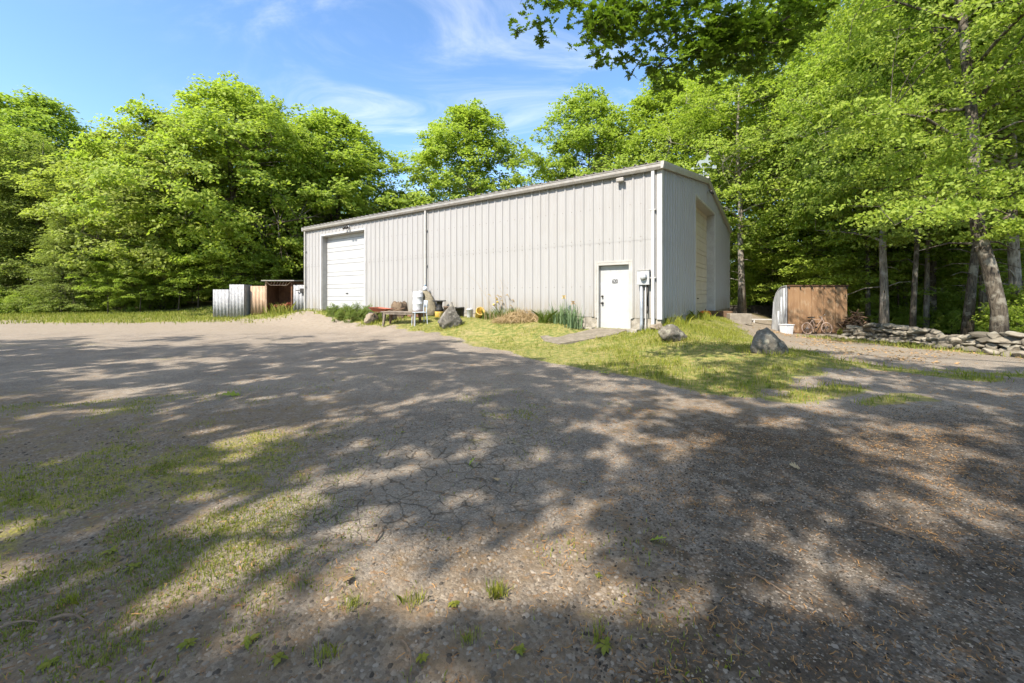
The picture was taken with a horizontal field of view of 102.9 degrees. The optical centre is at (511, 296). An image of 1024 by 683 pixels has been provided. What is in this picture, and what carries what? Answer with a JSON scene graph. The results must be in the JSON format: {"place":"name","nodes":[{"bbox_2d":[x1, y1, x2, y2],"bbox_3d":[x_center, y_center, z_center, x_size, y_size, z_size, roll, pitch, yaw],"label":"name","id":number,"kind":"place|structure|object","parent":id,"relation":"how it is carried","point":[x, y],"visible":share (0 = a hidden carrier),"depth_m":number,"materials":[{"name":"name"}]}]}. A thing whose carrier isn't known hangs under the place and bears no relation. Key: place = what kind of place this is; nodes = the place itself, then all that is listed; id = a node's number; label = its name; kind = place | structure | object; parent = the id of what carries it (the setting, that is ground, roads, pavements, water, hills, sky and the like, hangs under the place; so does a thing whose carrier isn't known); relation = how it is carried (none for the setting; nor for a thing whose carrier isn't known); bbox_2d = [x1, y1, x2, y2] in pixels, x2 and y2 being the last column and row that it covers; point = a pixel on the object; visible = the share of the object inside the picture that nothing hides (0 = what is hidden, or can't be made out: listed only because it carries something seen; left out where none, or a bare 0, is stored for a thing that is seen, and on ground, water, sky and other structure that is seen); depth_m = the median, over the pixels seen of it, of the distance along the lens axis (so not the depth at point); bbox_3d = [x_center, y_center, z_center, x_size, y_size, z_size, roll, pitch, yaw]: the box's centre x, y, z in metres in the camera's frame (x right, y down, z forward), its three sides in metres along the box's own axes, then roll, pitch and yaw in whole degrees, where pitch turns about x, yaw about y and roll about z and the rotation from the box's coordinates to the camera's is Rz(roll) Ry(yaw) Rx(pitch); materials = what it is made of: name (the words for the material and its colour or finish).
{"place":"outdoors","nodes":[
{"label":"outdoors","id":0,"kind":"place"},
{"bbox_2d":[0,305,408,325],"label":"grass","id":1,"kind":"structure","parent":0,"point":[116,314],"depth_m":21.74,"materials":[{"name":"plant"}]},
{"bbox_2d":[0,370,769,682],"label":"grass","id":2,"kind":"structure","parent":0,"point":[118,455],"depth_m":2.69,"materials":[{"name":"plant"}]},
{"bbox_2d":[0,0,856,229],"label":"sky","id":3,"kind":"structure","parent":0,"point":[395,67],"materials":[{"name":"blue"}]},
{"bbox_2d":[0,287,1023,682],"bbox_3d":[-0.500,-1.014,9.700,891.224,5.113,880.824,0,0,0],"label":"ground","id":4,"kind":"structure","parent":0,"point":[64,363],"depth_m":2.62,"materials":[{"name":"gravel"}]},
{"bbox_2d":[0,288,43,313],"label":"leafy shrub","id":5,"kind":"object","parent":4,"relation":"on","point":[9,300],"visible":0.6,"depth_m":24.61,"materials":[{"name":"green plant"}]},
{"bbox_2d":[0,120,48,305],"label":"hemlock tree","id":6,"kind":"object","parent":4,"relation":"on","point":[10,229],"visible":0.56,"depth_m":27.25,"materials":[{"name":"green plant"}]},
{"bbox_2d":[17,289,71,313],"bbox_3d":[-29.058,0.340,25.577,2.935,2.051,2.003,0,0,-37],"label":"leafy shrub","id":7,"kind":"object","parent":4,"relation":"on","point":[35,304],"visible":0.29,"depth_m":25.08,"materials":[{"name":"green plant"}]},
{"bbox_2d":[0,121,105,271],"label":"woodland tree","id":8,"kind":"object","parent":4,"relation":"on","point":[10,132],"visible":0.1,"depth_m":33.11,"materials":[{"name":"green plant"}]},
{"bbox_2d":[0,209,111,312],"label":"hemlock tree","id":9,"kind":"object","parent":4,"relation":"on","point":[60,279],"visible":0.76,"depth_m":24.95,"materials":[{"name":"green plant"}]},
{"bbox_2d":[0,85,115,202],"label":"maple tree","id":10,"kind":"object","parent":4,"relation":"on","point":[38,112],"visible":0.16,"depth_m":38.46,"materials":[{"name":"green plant"}]},
{"bbox_2d":[0,132,130,301],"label":"hemlock tree","id":11,"kind":"object","parent":4,"relation":"on","point":[40,222],"visible":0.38,"depth_m":28.24,"materials":[{"name":"green plant"}]},
{"bbox_2d":[44,283,97,311],"bbox_3d":[-27.850,0.247,26.162,2.158,2.209,3.160,0,0,-7],"label":"leafy shrub","id":12,"kind":"object","parent":4,"relation":"on","point":[72,309],"visible":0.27,"depth_m":25.53,"materials":[{"name":"green plant"}]},
{"bbox_2d":[54,587,90,609],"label":"grass tuft","id":13,"kind":"object","parent":4,"relation":"on","point":[71,599],"visible":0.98,"depth_m":1.68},
{"bbox_2d":[13,168,153,306],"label":"hemlock tree","id":14,"kind":"object","parent":4,"relation":"on","point":[85,231],"visible":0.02,"depth_m":29.80,"materials":[{"name":"green plant"}]},
{"bbox_2d":[82,291,119,311],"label":"leafy shrub","id":15,"kind":"object","parent":4,"relation":"on","point":[97,298],"visible":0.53,"depth_m":26.11,"materials":[{"name":"green plant"}]},
{"bbox_2d":[65,261,146,312],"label":"understory tree","id":16,"kind":"object","parent":4,"relation":"on","point":[103,277],"visible":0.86,"depth_m":24.85,"materials":[{"name":"green plant"}]},
{"bbox_2d":[90,291,147,311],"bbox_3d":[-25.277,0.321,26.447,2.935,2.051,2.003,0,0,-27],"label":"leafy shrub","id":17,"kind":"object","parent":4,"relation":"on","point":[115,302],"visible":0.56,"depth_m":26.26,"materials":[{"name":"green plant"}]},
{"bbox_2d":[64,194,176,307],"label":"hemlock tree","id":18,"kind":"object","parent":4,"relation":"on","point":[115,238],"visible":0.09,"depth_m":27.82,"materials":[{"name":"green plant"}]},
{"bbox_2d":[97,262,171,311],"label":"understory tree","id":19,"kind":"object","parent":4,"relation":"on","point":[136,280],"visible":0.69,"depth_m":25.65,"materials":[{"name":"green plant"}]},
{"bbox_2d":[0,104,273,309],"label":"maple tree","id":20,"kind":"object","parent":4,"relation":"on","point":[149,245],"visible":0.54,"depth_m":25.61,"materials":[{"name":"green plant"}]},
{"bbox_2d":[126,293,170,310],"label":"leafy shrub","id":21,"kind":"object","parent":4,"relation":"on","point":[149,303],"visible":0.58,"depth_m":27.42,"materials":[{"name":"green plant"}]},
{"bbox_2d":[133,251,220,310],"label":"understory tree","id":22,"kind":"object","parent":4,"relation":"on","point":[181,286],"visible":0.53,"depth_m":26.21,"materials":[{"name":"green plant"}]},
{"bbox_2d":[165,290,189,307],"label":"leafy shrub","id":23,"kind":"object","parent":4,"relation":"on","point":[171,299],"visible":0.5,"depth_m":29.51,"materials":[{"name":"green plant"}]},
{"bbox_2d":[146,234,231,307],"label":"understory tree","id":24,"kind":"object","parent":4,"relation":"on","point":[186,249],"visible":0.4,"depth_m":26.26,"materials":[{"name":"green plant"}]},
{"bbox_2d":[0,444,385,682],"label":"grass","id":25,"kind":"structure","parent":4,"relation":"on","point":[180,545],"depth_m":1.87,"materials":[{"name":"plant"}]},
{"bbox_2d":[50,70,375,283],"bbox_3d":[-19.981,-7.634,29.936,16.641,16.618,21.293,0,0,20],"label":"oak tree","id":26,"kind":"object","parent":4,"relation":"on","point":[238,106],"visible":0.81,"depth_m":26.01,"materials":[{"name":"green plant"}]},
{"bbox_2d":[213,289,228,317],"bbox_3d":[-15.905,0.390,22.675,0.874,1.604,0.790,0,0,0],"label":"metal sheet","id":27,"kind":"object","parent":4,"relation":"on","point":[221,303],"visible":0.61,"depth_m":22.30,"materials":[{"name":"metal"}]},
{"bbox_2d":[187,247,258,288],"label":"understory tree","id":28,"kind":"object","parent":4,"relation":"on","point":[212,269],"visible":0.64,"depth_m":26.52,"materials":[{"name":"green plant"}]},
{"bbox_2d":[229,284,251,317],"bbox_3d":[-14.772,0.246,22.235,0.783,1.839,0.710,0,0,0],"label":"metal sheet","id":29,"kind":"object","parent":4,"relation":"on","point":[239,299],"visible":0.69,"depth_m":21.91,"materials":[{"name":"metal"}]},
{"bbox_2d":[218,248,292,285],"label":"understory tree","id":30,"kind":"object","parent":4,"relation":"on","point":[253,263],"visible":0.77,"depth_m":27.06,"materials":[{"name":"green plant"}]},
{"bbox_2d":[250,286,264,314],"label":"board shed","id":31,"kind":"structure","parent":4,"relation":"on","point":[257,298],"depth_m":22.20,"materials":[{"name":"wood"}]},
{"bbox_2d":[141,101,379,285],"bbox_3d":[-22.344,-8.651,38.495,18.956,18.494,15.342,0,0,-40],"label":"maple tree","id":32,"kind":"object","parent":4,"relation":"on","point":[289,275],"depth_m":36.10,"materials":[{"name":"green plant"}]},
{"bbox_2d":[261,280,303,312],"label":"open shed","id":33,"kind":"structure","parent":4,"relation":"on","point":[276,293],"depth_m":22.78,"materials":[{"name":"wood"}]},
{"bbox_2d":[293,285,304,311],"bbox_3d":[-11.418,0.114,22.055,0.728,1.525,0.150,0,0,0],"label":"tin screen","id":34,"kind":"object","parent":4,"relation":"on","point":[298,298],"visible":0.48,"depth_m":22.00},
{"bbox_2d":[224,103,412,271],"bbox_3d":[-14.784,-7.603,33.545,14.622,16.346,18.832,0,0,-43],"label":"maple tree","id":35,"kind":"object","parent":4,"relation":"on","point":[369,159],"visible":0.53,"depth_m":30.48,"materials":[{"name":"green plant"}]},
{"bbox_2d":[309,635,348,667],"bbox_3d":[-0.644,1.216,1.403,0.140,0.069,0.101,0,0,0],"label":"grass tuft","id":36,"kind":"object","parent":4,"relation":"on","point":[326,648],"visible":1,"depth_m":1.41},
{"bbox_2d":[337,592,369,616],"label":"grass tuft","id":37,"kind":"object","parent":4,"relation":"on","point":[352,603],"visible":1,"depth_m":1.63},
{"bbox_2d":[391,301,407,319],"bbox_3d":[-4.459,0.529,16.121,0.934,0.758,0.861,0,0,0],"label":"tree stump","id":38,"kind":"object","parent":4,"relation":"on","point":[398,305],"visible":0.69,"depth_m":15.86,"materials":[{"name":"brown wood"}]},
{"bbox_2d":[380,311,422,325],"bbox_3d":[-3.963,0.791,14.700,1.550,0.548,0.458,0,0,22],"label":"wooden bench","id":39,"kind":"object","parent":4,"relation":"on","point":[390,313],"visible":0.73,"depth_m":14.59,"materials":[{"name":"grey wood"}]},
{"bbox_2d":[393,588,428,612],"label":"grass tuft","id":40,"kind":"object","parent":4,"relation":"on","point":[403,599],"visible":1,"depth_m":1.65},
{"bbox_2d":[407,313,425,316],"bbox_3d":[-3.640,0.658,15.800,0.654,0.196,0.518,0,0,30],"label":"brick stack","id":41,"kind":"object","parent":4,"relation":"on","point":[417,315],"visible":0.25,"depth_m":15.63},
{"bbox_2d":[412,291,422,310],"bbox_3d":[-3.640,0.159,15.800,0.414,0.800,0.411,0,0,0],"label":"plastic drum","id":42,"kind":"object","parent":41,"relation":"on","point":[417,303],"visible":0.89,"depth_m":15.63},
{"bbox_2d":[422,290,435,315],"bbox_3d":[-3.196,0.245,15.910,0.502,1.020,0.506,0,0,-24],"label":"canvas sack","id":43,"kind":"object","parent":4,"relation":"on","point":[431,307],"visible":0.78,"depth_m":15.75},
{"bbox_2d":[438,302,461,328],"bbox_3d":[-2.047,0.708,13.407,0.836,1.105,0.548,0,0,0],"label":"boulder","id":44,"kind":"object","parent":4,"relation":"on","point":[450,317],"visible":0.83,"depth_m":13.21,"materials":[{"name":"stone"}]},
{"bbox_2d":[357,98,548,212],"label":"maple tree","id":45,"kind":"object","parent":4,"relation":"on","point":[445,144],"visible":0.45,"depth_m":34.95,"materials":[{"name":"green plant"}]},
{"bbox_2d":[481,573,513,601],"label":"grass tuft","id":46,"kind":"object","parent":4,"relation":"on","point":[495,590],"visible":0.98,"depth_m":1.70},
{"bbox_2d":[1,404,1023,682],"bbox_3d":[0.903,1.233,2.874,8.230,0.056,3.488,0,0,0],"label":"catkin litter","id":47,"kind":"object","parent":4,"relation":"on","point":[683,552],"visible":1,"depth_m":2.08,"materials":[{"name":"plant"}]},
{"bbox_2d":[301,160,731,330],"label":"metal building","id":48,"kind":"structure","parent":4,"relation":"on","point":[643,246],"depth_m":13.81,"materials":[{"name":"grey"}]},
{"bbox_2d":[327,232,363,309],"bbox_3d":[-7.980,-1.219,19.807,3.510,3.678,0.105,0,0,35],"label":"overhead door","id":49,"kind":"structure","parent":48,"relation":"in","point":[345,253],"depth_m":19.88,"materials":[{"name":"white paint"}]},
{"bbox_2d":[600,265,628,328],"bbox_3d":[2.994,0.122,11.883,0.900,2.085,0.120,0,0,35],"label":"entry door","id":50,"kind":"structure","parent":48,"relation":"in","point":[614,280],"depth_m":11.90,"materials":[{"name":"white paint"}]},
{"bbox_2d":[696,207,706,314],"bbox_3d":[7.501,-1.399,16.534,0.105,4.458,4.080,0,0,35],"label":"overhead door","id":51,"kind":"structure","parent":48,"relation":"in","point":[701,219],"depth_m":17.20,"materials":[{"name":"metal"}]},
{"bbox_2d":[488,307,548,323],"bbox_3d":[0.301,0.613,13.178,2.290,0.917,1.569,0,0,0],"label":"straw heap","id":52,"kind":"object","parent":4,"relation":"on","point":[517,316],"visible":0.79,"depth_m":12.94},
{"bbox_2d":[530,308,563,322],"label":"grass clump","id":53,"kind":"object","parent":4,"relation":"on","point":[545,318],"visible":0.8,"depth_m":12.46,"materials":[{"name":"green plant"}]},
{"bbox_2d":[549,295,575,323],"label":"iris plant","id":54,"kind":"object","parent":4,"relation":"on","point":[561,309],"visible":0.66,"depth_m":12.32,"materials":[{"name":"green plant"}]},
{"bbox_2d":[562,301,585,328],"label":"iris plant","id":55,"kind":"object","parent":4,"relation":"on","point":[576,318],"visible":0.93,"depth_m":11.96,"materials":[{"name":"green plant"}]},
{"bbox_2d":[514,83,660,185],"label":"maple tree","id":56,"kind":"object","parent":4,"relation":"on","point":[586,114],"visible":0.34,"depth_m":31.69,"materials":[{"name":"green plant"}]},
{"bbox_2d":[582,615,607,643],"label":"grass tuft","id":57,"kind":"object","parent":4,"relation":"on","point":[595,638],"visible":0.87,"depth_m":1.48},
{"bbox_2d":[505,0,839,103],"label":"oak tree","id":58,"kind":"object","parent":4,"relation":"on","point":[710,48],"visible":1,"depth_m":5.04,"materials":[{"name":"green plant"}]},
{"bbox_2d":[658,324,686,341],"bbox_3d":[3.610,0.823,9.205,0.613,0.423,0.420,0,0,-23],"label":"boulder","id":59,"kind":"object","parent":4,"relation":"on","point":[670,332],"visible":0.92,"depth_m":9.06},
{"bbox_2d":[596,64,767,247],"bbox_3d":[12.902,-8.851,32.723,16.375,19.979,12.715,0,0,-3],"label":"maple tree","id":60,"kind":"object","parent":4,"relation":"on","point":[643,108],"visible":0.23,"depth_m":31.15,"materials":[{"name":"green plant"}]},
{"bbox_2d":[356,315,1023,406],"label":"grass","id":61,"kind":"structure","parent":4,"relation":"on","point":[661,363],"depth_m":7.50,"materials":[{"name":"plant"}]},
{"bbox_2d":[687,309,717,320],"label":"tall weed","id":62,"kind":"object","parent":4,"relation":"on","point":[705,314],"visible":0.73,"depth_m":13.52,"materials":[{"name":"green plant"}]},
{"bbox_2d":[643,59,790,228],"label":"maple tree","id":63,"kind":"object","parent":4,"relation":"on","point":[680,104],"visible":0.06,"depth_m":30.80,"materials":[{"name":"green plant"}]},
{"bbox_2d":[632,4,832,312],"bbox_3d":[13.840,-7.778,24.841,10.313,17.791,13.532,0,0,-17],"label":"maple tree","id":64,"kind":"object","parent":4,"relation":"on","point":[738,149],"visible":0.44,"depth_m":23.55,"materials":[{"name":"green plant"}]},
{"bbox_2d":[727,313,751,323],"bbox_3d":[9.236,0.881,16.600,0.820,0.420,0.400,0,0,8],"label":"concrete block","id":65,"kind":"object","parent":4,"relation":"on","point":[744,318],"depth_m":16.41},
{"bbox_2d":[730,283,764,308],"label":"leafy shrub","id":66,"kind":"object","parent":4,"relation":"on","point":[734,297],"visible":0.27,"depth_m":28.05,"materials":[{"name":"green plant"}]},
{"bbox_2d":[729,305,772,316],"bbox_3d":[16.753,1.125,26.925,5.037,1.250,0.190,0,0,7],"label":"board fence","id":67,"kind":"object","parent":4,"relation":"on","point":[766,310],"visible":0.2,"depth_m":26.93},
{"bbox_2d":[730,231,783,289],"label":"understory tree","id":68,"kind":"object","parent":4,"relation":"on","point":[731,257],"visible":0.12,"depth_m":30.10,"materials":[{"name":"green plant"}]},
{"bbox_2d":[730,219,785,283],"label":"understory tree","id":69,"kind":"object","parent":4,"relation":"on","point":[732,267],"visible":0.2,"depth_m":27.94,"materials":[{"name":"green plant"}]},
{"bbox_2d":[722,74,800,301],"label":"woodland tree","id":70,"kind":"object","parent":4,"relation":"on","point":[759,178],"visible":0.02,"depth_m":31.70,"materials":[{"name":"green plant"}]},
{"bbox_2d":[672,11,856,284],"bbox_3d":[17.304,-7.992,26.198,13.696,19.308,11.111,0,0,24],"label":"maple tree","id":71,"kind":"object","parent":4,"relation":"on","point":[749,245],"visible":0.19,"depth_m":25.04,"materials":[{"name":"green plant"}]},
{"bbox_2d":[730,244,807,301],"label":"understory tree","id":72,"kind":"object","parent":4,"relation":"on","point":[761,265],"visible":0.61,"depth_m":26.07,"materials":[{"name":"green plant"}]},
{"bbox_2d":[750,327,788,354],"bbox_3d":[4.961,0.947,7.910,0.749,0.726,0.511,0,0,12],"label":"boulder","id":73,"kind":"object","parent":4,"relation":"on","point":[766,339],"visible":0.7,"depth_m":7.74,"materials":[{"name":"stone"}]},
{"bbox_2d":[548,403,1023,682],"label":"debris","id":74,"kind":"object","parent":4,"relation":"on","point":[955,641],"visible":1,"depth_m":2.08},
{"bbox_2d":[715,0,869,317],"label":"maple tree","id":75,"kind":"object","parent":4,"relation":"on","point":[761,175],"visible":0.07,"depth_m":22.46,"materials":[{"name":"green plant"}]},
{"bbox_2d":[760,43,848,293],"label":"woodland tree","id":76,"kind":"object","parent":4,"relation":"on","point":[768,159],"visible":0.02,"depth_m":23.53,"materials":[{"name":"green plant"}]},
{"bbox_2d":[760,215,858,289],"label":"understory tree","id":77,"kind":"object","parent":4,"relation":"on","point":[794,251],"visible":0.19,"depth_m":23.70,"materials":[{"name":"green plant"}]},
{"bbox_2d":[771,285,848,333],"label":"box shed","id":78,"kind":"structure","parent":4,"relation":"on","point":[797,305],"depth_m":16.91,"materials":[{"name":"brown wood"}]},
{"bbox_2d":[749,6,921,322],"bbox_3d":[15.792,-5.819,18.428,8.900,14.872,7.092,0,0,-11],"label":"woodland tree","id":79,"kind":"object","parent":4,"relation":"on","point":[797,153],"visible":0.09,"depth_m":18.65,"materials":[{"name":"green plant"}]},
{"bbox_2d":[778,228,921,300],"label":"understory tree","id":80,"kind":"object","parent":4,"relation":"on","point":[850,289],"visible":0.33,"depth_m":20.23,"materials":[{"name":"green plant"}]},
{"bbox_2d":[835,309,868,331],"bbox_3d":[14.017,1.076,16.602,1.401,1.182,1.195,0,0,-23],"label":"brush pile","id":81,"kind":"object","parent":4,"relation":"on","point":[855,319],"visible":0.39,"depth_m":16.56,"materials":[{"name":"brown wood"}]},
{"bbox_2d":[773,204,939,288],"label":"understory tree","id":82,"kind":"object","parent":4,"relation":"on","point":[832,280],"visible":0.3,"depth_m":18.75,"materials":[{"name":"green plant"}]},
{"bbox_2d":[727,319,1021,363],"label":"leaf litter","id":83,"kind":"object","parent":4,"relation":"on","point":[873,349],"visible":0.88,"depth_m":9.85,"materials":[{"name":"plant"}]},
{"bbox_2d":[847,295,903,323],"bbox_3d":[16.644,0.868,18.504,2.709,1.893,1.849,0,0,-8],"label":"leafy shrub","id":84,"kind":"object","parent":4,"relation":"on","point":[874,309],"visible":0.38,"depth_m":18.33,"materials":[{"name":"green plant"}]},
{"bbox_2d":[740,0,1023,336],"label":"maple tree","id":85,"kind":"object","parent":4,"relation":"on","point":[965,90],"visible":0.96,"depth_m":10.01,"materials":[{"name":"green plant"}]},
{"bbox_2d":[764,0,1023,322],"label":"woodland tree","id":86,"kind":"object","parent":4,"relation":"on","point":[884,314],"visible":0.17,"depth_m":16.12,"materials":[{"name":"green plant"}]},
{"bbox_2d":[823,231,968,324],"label":"understory tree","id":87,"kind":"object","parent":4,"relation":"on","point":[903,264],"visible":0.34,"depth_m":17.96,"materials":[{"name":"green plant"}]},
{"bbox_2d":[782,2,1021,329],"bbox_3d":[18.687,-8.723,17.484,13.044,20.761,10.582,0,0,-36],"label":"maple tree","id":88,"kind":"object","parent":4,"relation":"on","point":[933,299],"visible":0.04,"depth_m":17.51,"materials":[{"name":"green plant"}]},
{"bbox_2d":[782,0,1023,326],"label":"woodland tree","id":89,"kind":"object","parent":4,"relation":"on","point":[913,306],"visible":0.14,"depth_m":15.27,"materials":[{"name":"green plant"}]},
{"bbox_2d":[793,5,1023,327],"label":"woodland tree","id":90,"kind":"object","parent":4,"relation":"on","point":[926,307],"visible":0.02,"depth_m":16.98,"materials":[{"name":"green plant"}]},
{"bbox_2d":[794,0,1023,334],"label":"woodland tree","id":91,"kind":"object","parent":4,"relation":"on","point":[967,322],"visible":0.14,"depth_m":13.45,"materials":[{"name":"green plant"}]},
{"bbox_2d":[797,333,1020,357],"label":"grass","id":92,"kind":"structure","parent":4,"relation":"on","point":[890,344],"depth_m":11.12,"materials":[{"name":"plant"}]},
{"bbox_2d":[890,307,930,327],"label":"leafy shrub","id":93,"kind":"object","parent":4,"relation":"on","point":[904,319],"visible":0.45,"depth_m":17.36,"materials":[{"name":"green plant"}]},
{"bbox_2d":[874,298,948,328],"bbox_3d":[17.183,0.920,17.576,2.483,1.736,1.695,0,0,30],"label":"leafy shrub","id":94,"kind":"object","parent":4,"relation":"on","point":[920,314],"visible":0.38,"depth_m":17.35,"materials":[{"name":"green plant"}]},
{"bbox_2d":[811,0,1023,324],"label":"woodland tree","id":95,"kind":"object","parent":4,"relation":"on","point":[1014,273],"visible":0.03,"depth_m":12.92,"materials":[{"name":"green plant"}]},
{"bbox_2d":[823,3,1023,328],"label":"woodland tree","id":96,"kind":"object","parent":4,"relation":"on","point":[982,298],"visible":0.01,"depth_m":15.94,"materials":[{"name":"green plant"}]},
{"bbox_2d":[825,323,1023,357],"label":"stone wall","id":97,"kind":"structure","parent":4,"relation":"on","point":[1012,342],"depth_m":11.00,"materials":[{"name":"stone"}]},
{"bbox_2d":[902,288,960,326],"bbox_3d":[20.207,0.671,19.395,3.612,2.524,2.466,0,0,-41],"label":"leafy shrub","id":98,"kind":"object","parent":4,"relation":"on","point":[944,301],"visible":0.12,"depth_m":19.29,"materials":[{"name":"green plant"}]},
{"bbox_2d":[928,303,978,334],"bbox_3d":[17.825,0.973,16.388,1.541,1.578,2.257,0,0,-22],"label":"leafy shrub","id":99,"kind":"object","parent":4,"relation":"on","point":[948,315],"visible":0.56,"depth_m":16.43,"materials":[{"name":"green plant"}]},
{"bbox_2d":[907,189,1023,288],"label":"understory tree","id":100,"kind":"object","parent":4,"relation":"on","point":[959,265],"visible":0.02,"depth_m":18.13,"materials":[{"name":"green plant"}]},
{"bbox_2d":[919,214,1023,300],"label":"understory tree","id":101,"kind":"object","parent":4,"relation":"on","point":[1001,266],"visible":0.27,"depth_m":16.39,"materials":[{"name":"green plant"}]},
{"bbox_2d":[948,283,1023,331],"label":"leafy shrub","id":102,"kind":"object","parent":4,"relation":"on","point":[1009,295],"visible":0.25,"depth_m":12.80,"materials":[{"name":"green plant"}]},
{"bbox_2d":[971,300,1023,332],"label":"leafy shrub","id":103,"kind":"object","parent":4,"relation":"on","point":[1017,319],"visible":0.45,"depth_m":11.56,"materials":[{"name":"green plant"}]},
{"bbox_2d":[36,338,1022,417],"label":"catkin litter","id":104,"kind":"object","parent":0,"point":[717,387],"visible":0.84,"depth_m":5.70,"materials":[{"name":"plant"}]},
{"bbox_2d":[540,328,626,344],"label":"path","id":105,"kind":"structure","parent":0,"point":[589,334],"depth_m":11.08,"materials":[{"name":"concrete"}]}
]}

